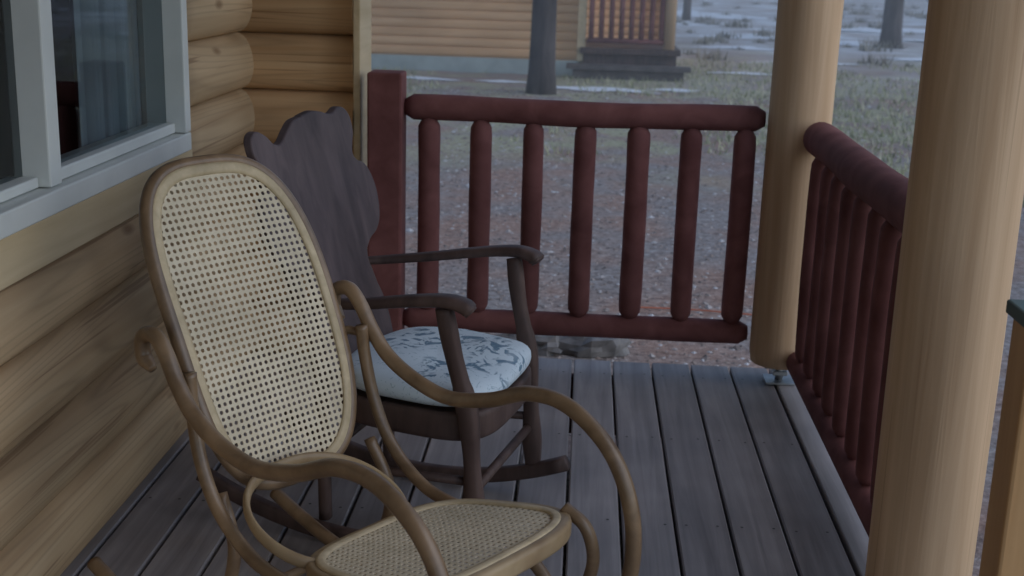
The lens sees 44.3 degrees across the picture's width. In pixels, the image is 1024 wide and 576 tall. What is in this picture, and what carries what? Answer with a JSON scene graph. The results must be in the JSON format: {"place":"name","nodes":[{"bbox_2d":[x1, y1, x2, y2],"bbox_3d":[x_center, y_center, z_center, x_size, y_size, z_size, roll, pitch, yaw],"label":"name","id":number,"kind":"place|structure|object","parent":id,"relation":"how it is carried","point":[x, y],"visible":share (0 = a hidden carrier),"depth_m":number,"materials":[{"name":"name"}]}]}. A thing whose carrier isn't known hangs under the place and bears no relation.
{"place":"outdoors","nodes":[
{"label":"outdoors","id":0,"kind":"place"},
{"bbox_2d":[367,69,765,343],"bbox_3d":[0.171,-0.211,4.317,1.328,1.014,0.127,2,15,3],"label":"porch railing","id":1,"kind":"object","parent":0,"point":[390,106],"visible":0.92,"depth_m":4.28,"materials":[{"name":"red wood"}]},
{"bbox_2d":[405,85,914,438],"bbox_3d":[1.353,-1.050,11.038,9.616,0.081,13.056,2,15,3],"label":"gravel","id":2,"kind":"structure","parent":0,"point":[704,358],"depth_m":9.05,"materials":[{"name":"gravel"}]},
{"bbox_2d":[371,0,1023,575],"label":"ground","id":3,"kind":"structure","parent":0,"point":[711,192],"depth_m":10.37,"materials":[{"name":"grey gravel"}]},
{"bbox_2d":[0,0,370,575],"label":"log cabin","id":4,"kind":"object","parent":3,"relation":"on","point":[108,108],"visible":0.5,"depth_m":3.11,"materials":[{"name":"beige wood"}]},
{"bbox_2d":[0,132,191,239],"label":"window frame bottom","id":5,"kind":"structure","parent":4,"relation":"in","point":[22,211],"depth_m":2.80,"materials":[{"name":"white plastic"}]},
{"bbox_2d":[137,0,190,132],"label":"window frame far","id":6,"kind":"structure","parent":4,"relation":"in","point":[162,24],"depth_m":3.44,"materials":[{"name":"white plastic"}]},
{"bbox_2d":[60,352,868,575],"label":"porch deck","id":7,"kind":"structure","parent":4,"relation":"attached to","point":[755,487],"depth_m":3.44,"materials":[{"name":"wood"}]},
{"bbox_2d":[87,154,641,575],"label":"bentwood rocking chair","id":8,"kind":"object","parent":7,"relation":"on","point":[401,524],"visible":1,"depth_m":2.51,"materials":[{"name":"wicker"}]},
{"bbox_2d":[196,106,569,551],"bbox_3d":[-0.306,0.085,3.153,0.846,1.013,0.622,6,15,16],"label":"wooden rocking chair","id":9,"kind":"object","parent":7,"relation":"on","point":[315,166],"visible":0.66,"depth_m":3.10,"materials":[{"name":"wood"}]},
{"bbox_2d":[749,0,843,385],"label":"porch post","id":10,"kind":"object","parent":7,"relation":"on","point":[805,58],"visible":0.78,"depth_m":4.10,"materials":[{"name":"beige wood"}]},
{"bbox_2d":[786,122,908,536],"bbox_3d":[0.930,0.066,3.417,0.118,0.855,1.560,2,15,3],"label":"porch railing","id":11,"kind":"object","parent":10,"relation":"attached to","point":[837,362],"visible":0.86,"depth_m":3.37,"materials":[{"name":"red wood"}]},
{"bbox_2d":[979,299,1023,575],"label":"stair newel post","id":12,"kind":"object","parent":7,"relation":"attached to","point":[1003,549],"visible":1,"depth_m":2.05,"materials":[{"name":"orange wood"}]},
{"bbox_2d":[407,76,458,80],"bbox_3d":[-1.329,-3.047,18.232,1.213,0.039,0.247,2,15,3],"label":"snow patch","id":13,"kind":"object","parent":3,"relation":"on","point":[423,78],"visible":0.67,"depth_m":18.19,"materials":[{"name":"white snow"}]},
{"bbox_2d":[475,80,526,82],"bbox_3d":[-0.045,-3.018,18.381,1.047,0.039,0.281,2,15,3],"label":"snow patch","id":14,"kind":"object","parent":3,"relation":"on","point":[501,81],"visible":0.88,"depth_m":18.33,"materials":[{"name":"white snow"}]},
{"bbox_2d":[495,333,516,339],"bbox_3d":[-0.010,0.242,5.959,0.161,0.084,0.133,2,15,3],"label":"rock","id":15,"kind":"object","parent":3,"relation":"on","point":[510,336],"visible":0.1,"depth_m":5.93,"materials":[{"name":"grey stone"}]},
{"bbox_2d":[371,0,690,81],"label":"log cabin","id":16,"kind":"object","parent":3,"relation":"on","point":[619,39],"visible":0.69,"depth_m":19.64,"materials":[{"name":"brown wood"}]},
{"bbox_2d":[525,0,556,94],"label":"pine tree","id":17,"kind":"object","parent":3,"relation":"on","point":[541,78],"visible":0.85,"depth_m":16.61,"materials":[{"name":"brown plant"}]},
{"bbox_2d":[535,335,563,356],"bbox_3d":[0.179,0.260,5.855,0.276,0.158,0.220,6,15,18],"label":"rock","id":18,"kind":"object","parent":3,"relation":"on","point":[547,346],"visible":0.24,"depth_m":5.77,"materials":[{"name":"grey stone"}]},
{"bbox_2d":[558,336,631,358],"bbox_3d":[0.376,0.262,5.849,0.369,0.210,0.256,2,15,3],"label":"rock","id":19,"kind":"object","parent":3,"relation":"on","point":[588,347],"visible":0.45,"depth_m":5.75,"materials":[{"name":"grey stone"}]},
{"bbox_2d":[556,86,660,93],"bbox_3d":[1.176,-2.827,17.808,1.859,0.040,0.754,2,15,3],"label":"snow patch","id":20,"kind":"object","parent":3,"relation":"on","point":[597,88],"visible":0.8,"depth_m":17.67,"materials":[{"name":"white snow"}]},
{"bbox_2d":[650,88,699,91],"bbox_3d":[2.308,-2.854,18.074,0.796,0.032,0.351,6,15,15],"label":"snow patch","id":21,"kind":"object","parent":3,"relation":"on","point":[677,90],"visible":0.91,"depth_m":18.01,"materials":[{"name":"white snow"}]},
{"bbox_2d":[682,0,691,19],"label":"pine tree","id":22,"kind":"object","parent":3,"relation":"on","point":[686,13],"visible":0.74,"depth_m":39.70,"materials":[{"name":"grey plant"}]},
{"bbox_2d":[640,307,751,314],"bbox_3d":[1.305,0.141,6.501,1.457,0.014,0.054,4,15,7],"label":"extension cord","id":23,"kind":"object","parent":3,"relation":"on","point":[691,309],"visible":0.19,"depth_m":6.56,"materials":[{"name":"plastic"}]},
{"bbox_2d":[677,10,768,19],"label":"snow patch","id":24,"kind":"object","parent":3,"relation":"on","point":[709,15],"visible":0.49,"depth_m":43.45,"materials":[{"name":"white snow"}]},
{"bbox_2d":[697,46,773,49],"bbox_3d":[4.853,-5.240,27.375,2.001,0.039,1.120,2,15,3],"label":"snow patch","id":25,"kind":"object","parent":3,"relation":"on","point":[747,47],"visible":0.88,"depth_m":27.15,"materials":[{"name":"white snow"}]},
{"bbox_2d":[702,72,771,74],"bbox_3d":[3.756,-3.520,20.588,1.314,0.033,0.331,2,15,3],"label":"snow patch","id":26,"kind":"object","parent":3,"relation":"on","point":[751,73],"visible":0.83,"depth_m":20.55,"materials":[{"name":"white snow"}]},
{"bbox_2d":[676,0,926,66],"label":"snow patches","id":27,"kind":"object","parent":3,"relation":"on","point":[733,24],"visible":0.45,"depth_m":32.23,"materials":[{"name":"white snow"}]},
{"bbox_2d":[762,38,869,45],"bbox_3d":[7.458,-5.917,30.243,2.757,0.042,2.685,1,15,-2],"label":"snow patch","id":28,"kind":"object","parent":3,"relation":"on","point":[851,42],"visible":0.26,"depth_m":30.42,"materials":[{"name":"white snow"}]},
{"bbox_2d":[839,63,873,64],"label":"snow patch","id":29,"kind":"object","parent":3,"relation":"on","point":[850,64],"visible":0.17,"depth_m":23.36,"materials":[{"name":"white snow"}]},
{"bbox_2d":[841,27,924,34],"bbox_3d":[10.674,-7.549,36.832,4.489,0.061,3.793,2,15,3],"label":"snow patch","id":30,"kind":"object","parent":3,"relation":"on","point":[865,29],"visible":0.44,"depth_m":36.55,"materials":[{"name":"white snow"}]},
{"bbox_2d":[878,0,903,48],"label":"pine tree","id":31,"kind":"object","parent":3,"relation":"on","point":[892,25],"visible":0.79,"depth_m":28.76,"materials":[{"name":"grey plant"}]},
{"bbox_2d":[883,57,921,60],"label":"snow patch","id":32,"kind":"object","parent":3,"relation":"on","point":[911,59],"visible":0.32,"depth_m":25.05,"materials":[{"name":"white snow"}]},
{"bbox_2d":[373,57,1023,207],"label":"grass","id":33,"kind":"structure","parent":0,"point":[758,91],"depth_m":17.36,"materials":[{"name":"plant"}]},
{"bbox_2d":[865,0,1023,575],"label":"porch post","id":34,"kind":"object","parent":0,"point":[963,206],"visible":1,"depth_m":2.41,"materials":[{"name":"beige wood"}]}
]}

